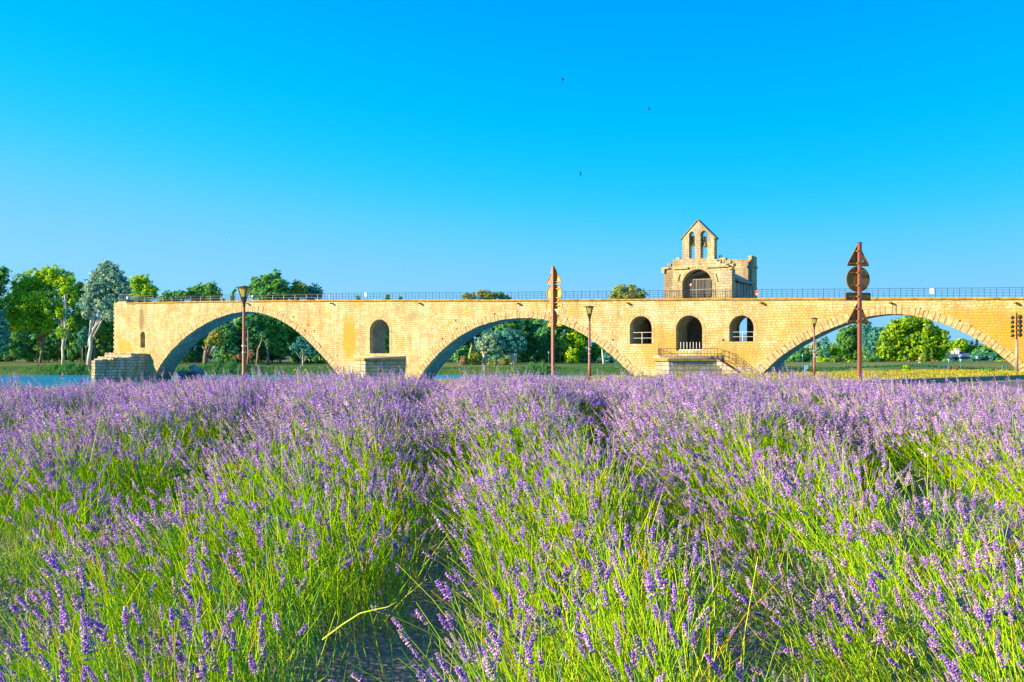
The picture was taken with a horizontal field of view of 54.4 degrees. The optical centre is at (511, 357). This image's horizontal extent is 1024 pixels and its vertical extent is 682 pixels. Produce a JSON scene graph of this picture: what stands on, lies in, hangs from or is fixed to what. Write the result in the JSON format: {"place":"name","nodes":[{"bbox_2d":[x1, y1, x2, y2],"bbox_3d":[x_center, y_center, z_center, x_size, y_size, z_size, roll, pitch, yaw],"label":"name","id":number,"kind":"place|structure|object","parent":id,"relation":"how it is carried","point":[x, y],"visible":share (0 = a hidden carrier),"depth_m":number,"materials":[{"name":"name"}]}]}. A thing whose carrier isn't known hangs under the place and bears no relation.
{"place":"outdoors","nodes":[
{"label":"outdoors","id":0,"kind":"place"},
{"bbox_2d":[0,375,631,388],"bbox_3d":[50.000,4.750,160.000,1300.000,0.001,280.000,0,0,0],"label":"river","id":1,"kind":"structure","parent":0,"point":[43,380],"depth_m":221.24,"materials":[{"name":"blue liquid"}]},
{"bbox_2d":[0,357,1023,681],"bbox_3d":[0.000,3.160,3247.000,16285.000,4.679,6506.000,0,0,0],"label":"ground","id":2,"kind":"structure","parent":0,"point":[368,661],"depth_m":5.41,"materials":[{"name":"green plant"}]},
{"bbox_2d":[0,309,10,356],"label":"tree","id":3,"kind":"object","parent":2,"relation":"on","point":[4,337],"visible":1,"depth_m":284.10,"materials":[{"name":"green plant"}]},
{"bbox_2d":[0,265,12,328],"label":"plane tree","id":4,"kind":"object","parent":2,"relation":"on","point":[3,275],"visible":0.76,"depth_m":299.57,"materials":[{"name":"green plant"}]},
{"bbox_2d":[1,330,32,360],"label":"tall shrub","id":5,"kind":"object","parent":2,"relation":"on","point":[15,348],"visible":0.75,"depth_m":315.94,"materials":[{"name":"green plant"}]},
{"bbox_2d":[20,333,53,362],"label":"tall shrub","id":6,"kind":"object","parent":2,"relation":"on","point":[36,348],"visible":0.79,"depth_m":317.20,"materials":[{"name":"green plant"}]},
{"bbox_2d":[1,264,78,362],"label":"plane tree","id":7,"kind":"object","parent":2,"relation":"on","point":[22,302],"visible":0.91,"depth_m":303.10,"materials":[{"name":"green plant"}]},
{"bbox_2d":[40,301,67,361],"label":"broadleaf tree","id":8,"kind":"object","parent":2,"relation":"on","point":[55,326],"visible":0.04,"depth_m":347.05,"materials":[{"name":"green plant"}]},
{"bbox_2d":[44,327,72,361],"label":"tall shrub","id":9,"kind":"object","parent":2,"relation":"on","point":[55,344],"visible":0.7,"depth_m":318.32,"materials":[{"name":"green plant"}]},
{"bbox_2d":[55,284,76,364],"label":"slim tree","id":10,"kind":"object","parent":2,"relation":"on","point":[63,335],"visible":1,"depth_m":294.76,"materials":[{"name":"green plant"}]},
{"bbox_2d":[57,299,82,361],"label":"broadleaf tree","id":11,"kind":"object","parent":2,"relation":"on","point":[68,310],"visible":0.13,"depth_m":348.91,"materials":[{"name":"green plant"}]},
{"bbox_2d":[60,332,88,361],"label":"tall shrub","id":12,"kind":"object","parent":2,"relation":"on","point":[74,352],"visible":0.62,"depth_m":319.32,"materials":[{"name":"green plant"}]},
{"bbox_2d":[76,325,88,362],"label":"young tree","id":13,"kind":"object","parent":2,"relation":"on","point":[82,337],"visible":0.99,"depth_m":299.47,"materials":[{"name":"green plant"}]},
{"bbox_2d":[69,281,113,358],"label":"broadleaf tree","id":14,"kind":"object","parent":2,"relation":"on","point":[103,333],"visible":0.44,"depth_m":310.90,"materials":[{"name":"green plant"}]},
{"bbox_2d":[83,337,113,360],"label":"tall shrub","id":15,"kind":"object","parent":2,"relation":"on","point":[102,351],"visible":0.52,"depth_m":320.39,"materials":[{"name":"green plant"}]},
{"bbox_2d":[79,259,131,365],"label":"silver poplar","id":16,"kind":"object","parent":2,"relation":"on","point":[106,281],"visible":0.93,"depth_m":288.75,"materials":[{"name":"green plant"}]},
{"bbox_2d":[127,274,159,301],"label":"broadleaf tree","id":17,"kind":"object","parent":2,"relation":"on","point":[140,285],"visible":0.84,"depth_m":318.67,"materials":[{"name":"green plant"}]},
{"bbox_2d":[157,289,185,301],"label":"broadleaf tree","id":18,"kind":"object","parent":2,"relation":"on","point":[166,295],"visible":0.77,"depth_m":328.51,"materials":[{"name":"green plant"}]},
{"bbox_2d":[180,347,197,362],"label":"tall shrub","id":19,"kind":"object","parent":2,"relation":"on","point":[189,354],"visible":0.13,"depth_m":315.11,"materials":[{"name":"green plant"}]},
{"bbox_2d":[177,364,206,381],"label":"rock","id":20,"kind":"object","parent":2,"relation":"on","point":[194,369],"visible":0.62,"depth_m":189.14,"materials":[{"name":"grey stone"}]},
{"bbox_2d":[191,333,214,361],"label":"broadleaf tree","id":21,"kind":"object","parent":2,"relation":"on","point":[199,344],"visible":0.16,"depth_m":319.58,"materials":[{"name":"green plant"}]},
{"bbox_2d":[183,281,224,300],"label":"broadleaf tree","id":22,"kind":"object","parent":2,"relation":"on","point":[209,289],"visible":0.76,"depth_m":326.64,"materials":[{"name":"green plant"}]},
{"bbox_2d":[202,329,225,365],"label":"broadleaf tree","id":23,"kind":"object","parent":2,"relation":"on","point":[214,338],"visible":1,"depth_m":289.40,"materials":[{"name":"green plant"}]},
{"bbox_2d":[207,320,241,362],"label":"broadleaf tree","id":24,"kind":"object","parent":2,"relation":"on","point":[229,332],"visible":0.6,"depth_m":307.23,"materials":[{"name":"green plant"}]},
{"bbox_2d":[211,341,246,362],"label":"tall shrub","id":25,"kind":"object","parent":2,"relation":"on","point":[235,347],"visible":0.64,"depth_m":307.37,"materials":[{"name":"green plant"}]},
{"bbox_2d":[231,349,254,359],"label":"oleander","id":26,"kind":"object","parent":2,"relation":"on","point":[239,355],"visible":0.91,"depth_m":291.24,"materials":[{"name":"pink plant"}]},
{"bbox_2d":[232,316,254,362],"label":"broadleaf tree","id":27,"kind":"object","parent":2,"relation":"on","point":[239,328],"visible":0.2,"depth_m":312.46,"materials":[{"name":"green plant"}]},
{"bbox_2d":[236,286,251,376],"bbox_3d":[-12.868,-0.914,47.800,0.780,5.029,0.780,0,0,-17],"label":"street lamp","id":28,"kind":"object","parent":2,"relation":"on","point":[243,291],"visible":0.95,"depth_m":47.73,"materials":[{"name":"brown metal"}]},
{"bbox_2d":[246,321,251,364],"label":"bare trunk tree","id":29,"kind":"object","parent":2,"relation":"on","point":[248,344],"visible":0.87,"depth_m":295.78,"materials":[{"name":"green plant"}]},
{"bbox_2d":[235,313,268,362],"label":"broadleaf tree","id":30,"kind":"object","parent":2,"relation":"on","point":[256,320],"visible":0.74,"depth_m":309.13,"materials":[{"name":"green plant"}]},
{"bbox_2d":[246,340,269,362],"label":"tall shrub","id":31,"kind":"object","parent":2,"relation":"on","point":[262,355],"visible":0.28,"depth_m":313.98,"materials":[{"name":"green plant"}]},
{"bbox_2d":[250,313,270,361],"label":"broadleaf tree","id":32,"kind":"object","parent":2,"relation":"on","point":[266,333],"visible":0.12,"depth_m":317.84,"materials":[{"name":"green plant"}]},
{"bbox_2d":[255,331,267,364],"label":"bare trunk tree","id":33,"kind":"object","parent":2,"relation":"on","point":[262,335],"visible":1,"depth_m":295.75,"materials":[{"name":"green plant"}]},
{"bbox_2d":[263,338,270,364],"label":"bare trunk tree","id":34,"kind":"object","parent":2,"relation":"on","point":[267,341],"visible":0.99,"depth_m":295.75,"materials":[{"name":"green plant"}]},
{"bbox_2d":[248,269,292,361],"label":"broadleaf tree","id":35,"kind":"object","parent":2,"relation":"on","point":[274,287],"visible":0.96,"depth_m":320.17,"materials":[{"name":"green plant"}]},
{"bbox_2d":[264,340,289,361],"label":"tall shrub","id":36,"kind":"object","parent":2,"relation":"on","point":[272,357],"visible":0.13,"depth_m":318.50,"materials":[{"name":"green plant"}]},
{"bbox_2d":[262,315,296,363],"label":"broadleaf tree","id":37,"kind":"object","parent":2,"relation":"on","point":[276,330],"visible":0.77,"depth_m":305.37,"materials":[{"name":"green plant"}]},
{"bbox_2d":[286,329,308,362],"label":"broadleaf tree","id":38,"kind":"object","parent":2,"relation":"on","point":[292,339],"visible":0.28,"depth_m":310.44,"materials":[{"name":"green plant"}]},
{"bbox_2d":[289,279,309,361],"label":"broadleaf tree","id":39,"kind":"object","parent":2,"relation":"on","point":[298,287],"visible":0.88,"depth_m":322.97,"materials":[{"name":"green plant"}]},
{"bbox_2d":[288,335,317,365],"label":"young tree","id":40,"kind":"object","parent":2,"relation":"on","point":[303,346],"visible":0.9,"depth_m":287.08,"materials":[{"name":"green plant"}]},
{"bbox_2d":[303,282,323,299],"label":"broadleaf tree","id":41,"kind":"object","parent":2,"relation":"on","point":[313,288],"visible":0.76,"depth_m":325.62,"materials":[{"name":"green plant"}]},
{"bbox_2d":[308,350,328,363],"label":"tall shrub","id":42,"kind":"object","parent":2,"relation":"on","point":[318,358],"visible":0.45,"depth_m":306.27,"materials":[{"name":"green plant"}]},
{"bbox_2d":[322,602,395,639],"bbox_3d":[-0.515,0.889,3.354,0.284,0.156,0.012,0,0,20],"label":"bent grass stem","id":43,"kind":"object","parent":2,"relation":"on","point":[350,619],"visible":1,"depth_m":3.36,"materials":[{"name":"plant"}]},
{"bbox_2d":[385,325,388,352],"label":"broadleaf tree","id":44,"kind":"object","parent":2,"relation":"on","point":[387,340],"visible":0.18,"depth_m":304.27,"materials":[{"name":"green plant"}]},
{"bbox_2d":[458,355,466,364],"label":"oleander","id":45,"kind":"object","parent":2,"relation":"on","point":[462,361],"visible":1,"depth_m":295.41,"materials":[{"name":"orange plant"}]},
{"bbox_2d":[452,337,476,362],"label":"broadleaf tree","id":46,"kind":"object","parent":2,"relation":"on","point":[463,351],"visible":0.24,"depth_m":316.55,"materials":[{"name":"green plant"}]},
{"bbox_2d":[466,345,471,364],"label":"ivy trunk tree","id":47,"kind":"object","parent":2,"relation":"on","point":[469,362],"visible":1,"depth_m":296.73,"materials":[{"name":"green plant"}]},
{"bbox_2d":[461,292,477,298],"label":"broadleaf tree","id":48,"kind":"object","parent":2,"relation":"on","point":[468,296],"visible":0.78,"depth_m":334.57,"materials":[{"name":"green plant"}]},
{"bbox_2d":[471,351,484,364],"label":"golden shrub","id":49,"kind":"object","parent":2,"relation":"on","point":[477,357],"visible":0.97,"depth_m":297.34,"materials":[{"name":"green plant"}]},
{"bbox_2d":[474,331,486,355],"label":"broadleaf tree","id":50,"kind":"object","parent":2,"relation":"on","point":[478,335],"visible":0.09,"depth_m":319.29,"materials":[{"name":"green plant"}]},
{"bbox_2d":[475,289,497,361],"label":"broadleaf tree","id":51,"kind":"object","parent":2,"relation":"on","point":[487,295],"visible":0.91,"depth_m":336.03,"materials":[{"name":"green plant"}]},
{"bbox_2d":[475,332,506,363],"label":"silver poplar","id":52,"kind":"object","parent":2,"relation":"on","point":[487,343],"visible":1,"depth_m":299.00,"materials":[{"name":"green plant"}]},
{"bbox_2d":[481,326,505,361],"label":"broadleaf tree","id":53,"kind":"object","parent":2,"relation":"on","point":[499,355],"visible":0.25,"depth_m":311.30,"materials":[{"name":"green plant"}]},
{"bbox_2d":[495,291,511,356],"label":"broadleaf tree","id":54,"kind":"object","parent":2,"relation":"on","point":[499,295],"visible":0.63,"depth_m":338.35,"materials":[{"name":"green plant"}]},
{"bbox_2d":[498,357,508,364],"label":"golden shrub","id":55,"kind":"object","parent":2,"relation":"on","point":[503,361],"visible":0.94,"depth_m":295.25,"materials":[{"name":"green plant"}]},
{"bbox_2d":[0,357,1014,374],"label":"reeds","id":56,"kind":"object","parent":2,"relation":"on","point":[74,368],"visible":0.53,"depth_m":268.89,"materials":[{"name":"green plant"}]},
{"bbox_2d":[495,320,522,353],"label":"broadleaf tree","id":57,"kind":"object","parent":2,"relation":"on","point":[514,325],"visible":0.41,"depth_m":308.90,"materials":[{"name":"green plant"}]},
{"bbox_2d":[496,327,526,363],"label":"pollard tree","id":58,"kind":"object","parent":2,"relation":"on","point":[510,337],"visible":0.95,"depth_m":300.88,"materials":[{"name":"green plant"}]},
{"bbox_2d":[0,359,1023,681],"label":"lavender","id":59,"kind":"object","parent":2,"relation":"on","point":[668,435],"visible":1,"depth_m":5.55,"materials":[{"name":"purple plant"}]},
{"bbox_2d":[517,319,534,361],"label":"broadleaf tree","id":60,"kind":"object","parent":2,"relation":"on","point":[525,323],"visible":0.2,"depth_m":321.41,"materials":[{"name":"green plant"}]},
{"bbox_2d":[518,321,539,360],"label":"broadleaf tree","id":61,"kind":"object","parent":2,"relation":"on","point":[531,340],"visible":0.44,"depth_m":324.74,"materials":[{"name":"green plant"}]},
{"bbox_2d":[518,344,549,361],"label":"tall shrub","id":62,"kind":"object","parent":2,"relation":"on","point":[535,356],"visible":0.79,"depth_m":324.18,"materials":[{"name":"green plant"}]},
{"bbox_2d":[531,319,545,346],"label":"broadleaf tree","id":63,"kind":"object","parent":2,"relation":"on","point":[539,322],"visible":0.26,"depth_m":329.08,"materials":[{"name":"green plant"}]},
{"bbox_2d":[534,320,562,361],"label":"broadleaf tree","id":64,"kind":"object","parent":2,"relation":"on","point":[544,335],"visible":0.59,"depth_m":317.40,"materials":[{"name":"green plant"}]},
{"bbox_2d":[546,266,562,375],"bbox_3d":[1.952,-1.347,47.021,0.922,5.894,0.217,0,0,38],"label":"sign pole","id":65,"kind":"object","parent":2,"relation":"on","point":[554,292],"visible":0.99,"depth_m":46.96,"materials":[{"name":"yellow metal"}]},
{"bbox_2d":[91,297,1023,382],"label":"bridge","id":66,"kind":"structure","parent":2,"relation":"on","point":[153,339],"depth_m":143.24,"materials":[{"name":"stone"}]},
{"bbox_2d":[123,294,152,302],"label":"end railing","id":67,"kind":"object","parent":66,"relation":"on","point":[127,295],"visible":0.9,"depth_m":189.39,"materials":[{"name":"metal"}]},
{"bbox_2d":[159,294,339,301],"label":"railing","id":68,"kind":"object","parent":66,"relation":"on","point":[254,295],"visible":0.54,"depth_m":177.10,"materials":[{"name":"metal"}]},
{"bbox_2d":[127,287,1023,302],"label":"railing","id":69,"kind":"object","parent":66,"relation":"on","point":[640,292],"visible":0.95,"depth_m":134.82,"materials":[{"name":"metal"}]},
{"bbox_2d":[658,348,756,372],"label":"stair railing","id":70,"kind":"object","parent":66,"relation":"on","point":[669,353],"visible":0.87,"depth_m":128.17,"materials":[{"name":"metal"}]},
{"bbox_2d":[642,219,783,372],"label":"chapel","id":71,"kind":"structure","parent":66,"relation":"on","point":[700,275],"depth_m":132.21,"materials":[{"name":"stone"}]},
{"bbox_2d":[550,324,569,362],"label":"broadleaf tree","id":72,"kind":"object","parent":2,"relation":"on","point":[558,332],"visible":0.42,"depth_m":314.25,"materials":[{"name":"green plant"}]},
{"bbox_2d":[559,328,585,362],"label":"broadleaf tree","id":73,"kind":"object","parent":2,"relation":"on","point":[576,340],"visible":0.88,"depth_m":314.74,"materials":[{"name":"green plant"}]},
{"bbox_2d":[563,349,593,361],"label":"tall shrub","id":74,"kind":"object","parent":2,"relation":"on","point":[583,359],"visible":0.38,"depth_m":318.95,"materials":[{"name":"green plant"}]},
{"bbox_2d":[579,334,591,356],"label":"broadleaf tree","id":75,"kind":"object","parent":2,"relation":"on","point":[585,345],"visible":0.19,"depth_m":319.69,"materials":[{"name":"green plant"}]},
{"bbox_2d":[584,306,594,380],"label":"street lamp","id":76,"kind":"object","parent":2,"relation":"on","point":[589,309],"visible":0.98,"depth_m":65.92,"materials":[{"name":"brown metal"}]},
{"bbox_2d":[586,342,604,361],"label":"broadleaf tree","id":77,"kind":"object","parent":2,"relation":"on","point":[596,352],"visible":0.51,"depth_m":323.80,"materials":[{"name":"green plant"}]},
{"bbox_2d":[597,351,618,362],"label":"tall shrub","id":78,"kind":"object","parent":2,"relation":"on","point":[608,358],"visible":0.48,"depth_m":312.53,"materials":[{"name":"green plant"}]},
{"bbox_2d":[608,284,648,298],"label":"broadleaf tree","id":79,"kind":"object","parent":2,"relation":"on","point":[616,292],"visible":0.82,"depth_m":328.54,"materials":[{"name":"green plant"}]},
{"bbox_2d":[704,522,715,681],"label":"bent grass stem","id":80,"kind":"object","parent":2,"relation":"on","point":[713,595],"visible":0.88,"depth_m":3.60,"materials":[{"name":"plant"}]},
{"bbox_2d":[784,346,815,361],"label":"broadleaf tree","id":81,"kind":"object","parent":2,"relation":"on","point":[799,353],"visible":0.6,"depth_m":327.99,"materials":[{"name":"green plant"}]},
{"bbox_2d":[810,317,818,375],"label":"street lamp","id":82,"kind":"object","parent":2,"relation":"on","point":[814,320],"visible":1,"depth_m":85.92,"materials":[{"name":"brown metal"}]},
{"bbox_2d":[805,339,831,359],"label":"broadleaf tree","id":83,"kind":"object","parent":2,"relation":"on","point":[817,342],"visible":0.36,"depth_m":403.99,"materials":[{"name":"green plant"}]},
{"bbox_2d":[817,335,831,357],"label":"broadleaf tree","id":84,"kind":"object","parent":2,"relation":"on","point":[826,353],"visible":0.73,"depth_m":398.83,"materials":[{"name":"green plant"}]},
{"bbox_2d":[827,342,846,359],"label":"broadleaf tree","id":85,"kind":"object","parent":2,"relation":"on","point":[834,350],"visible":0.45,"depth_m":408.50,"materials":[{"name":"green plant"}]},
{"bbox_2d":[835,325,856,355],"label":"tall tree","id":86,"kind":"object","parent":2,"relation":"on","point":[843,340],"visible":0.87,"depth_m":413.92,"materials":[{"name":"green plant"}]},
{"bbox_2d":[849,324,862,358],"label":"tall tree","id":87,"kind":"object","parent":2,"relation":"on","point":[854,348],"visible":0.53,"depth_m":416.18,"materials":[{"name":"green plant"}]},
{"bbox_2d":[845,242,870,383],"bbox_3d":[12.909,-1.333,37.026,1.024,5.867,0.217,0,0,-12],"label":"sign pole","id":88,"kind":"object","parent":2,"relation":"on","point":[857,279],"visible":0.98,"depth_m":37.03,"materials":[{"name":"brown metal"}]},
{"bbox_2d":[862,356,873,361],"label":"lit shrub","id":89,"kind":"object","parent":2,"relation":"on","point":[867,359],"visible":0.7,"depth_m":321.98,"materials":[{"name":"green plant"}]},
{"bbox_2d":[862,321,877,355],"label":"tall tree","id":90,"kind":"object","parent":2,"relation":"on","point":[866,331],"visible":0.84,"depth_m":411.47,"materials":[{"name":"green plant"}]},
{"bbox_2d":[862,326,885,355],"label":"tall tree","id":91,"kind":"object","parent":2,"relation":"on","point":[874,334],"visible":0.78,"depth_m":409.87,"materials":[{"name":"green plant"}]},
{"bbox_2d":[870,354,881,361],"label":"lit shrub","id":92,"kind":"object","parent":2,"relation":"on","point":[876,358],"visible":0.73,"depth_m":323.58,"materials":[{"name":"green plant"}]},
{"bbox_2d":[874,315,951,360],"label":"plane tree","id":93,"kind":"object","parent":2,"relation":"on","point":[898,339],"visible":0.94,"depth_m":328.33,"materials":[{"name":"green plant"}]},
{"bbox_2d":[922,344,927,360],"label":"cypress","id":94,"kind":"object","parent":2,"relation":"on","point":[925,355],"visible":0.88,"depth_m":325.63,"materials":[{"name":"green plant"}]},
{"bbox_2d":[948,338,966,353],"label":"rounded tree","id":95,"kind":"object","parent":2,"relation":"on","point":[956,344],"visible":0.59,"depth_m":448.36,"materials":[{"name":"green plant"}]},
{"bbox_2d":[959,338,981,355],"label":"rounded tree","id":96,"kind":"object","parent":2,"relation":"on","point":[970,348],"visible":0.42,"depth_m":453.45,"materials":[{"name":"green plant"}]},
{"bbox_2d":[972,352,996,359],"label":"rounded tree","id":97,"kind":"object","parent":2,"relation":"on","point":[986,357],"visible":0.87,"depth_m":358.66,"materials":[{"name":"green plant"}]},
{"bbox_2d":[968,346,1003,359],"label":"rounded tree","id":98,"kind":"object","parent":2,"relation":"on","point":[985,350],"visible":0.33,"depth_m":378.66,"materials":[{"name":"green plant"}]},
{"bbox_2d":[1011,313,1022,371],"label":"floodlight mast","id":99,"kind":"object","parent":2,"relation":"on","point":[1020,325],"visible":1,"depth_m":107.87,"materials":[{"name":"metal"}]},
{"bbox_2d":[0,0,1023,356],"label":"sky","id":100,"kind":"structure","parent":0,"point":[381,148],"materials":[{"name":"blue"}]},
{"bbox_2d":[31,368,1023,389],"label":"grass","id":101,"kind":"structure","parent":0,"point":[957,370],"depth_m":89.94,"materials":[{"name":"green plant"}]},
{"bbox_2d":[210,334,981,356],"bbox_3d":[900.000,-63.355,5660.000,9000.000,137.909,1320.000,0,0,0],"label":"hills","id":102,"kind":"structure","parent":0,"point":[744,339],"depth_m":5437.89,"materials":[{"name":"green plant"}]},
{"bbox_2d":[866,379,1023,392],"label":"road","id":103,"kind":"structure","parent":0,"point":[1012,381],"depth_m":71.57,"materials":[{"name":"grey asphalt"}]},
{"bbox_2d":[753,375,1023,387],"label":"kerb","id":104,"kind":"structure","parent":103,"relation":"on","point":[954,379],"depth_m":76.72,"materials":[{"name":"stone"}]},
{"bbox_2d":[946,349,971,360],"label":"house","id":105,"kind":"structure","parent":0,"point":[957,354],"depth_m":350.59,"materials":[{"name":"stone"}]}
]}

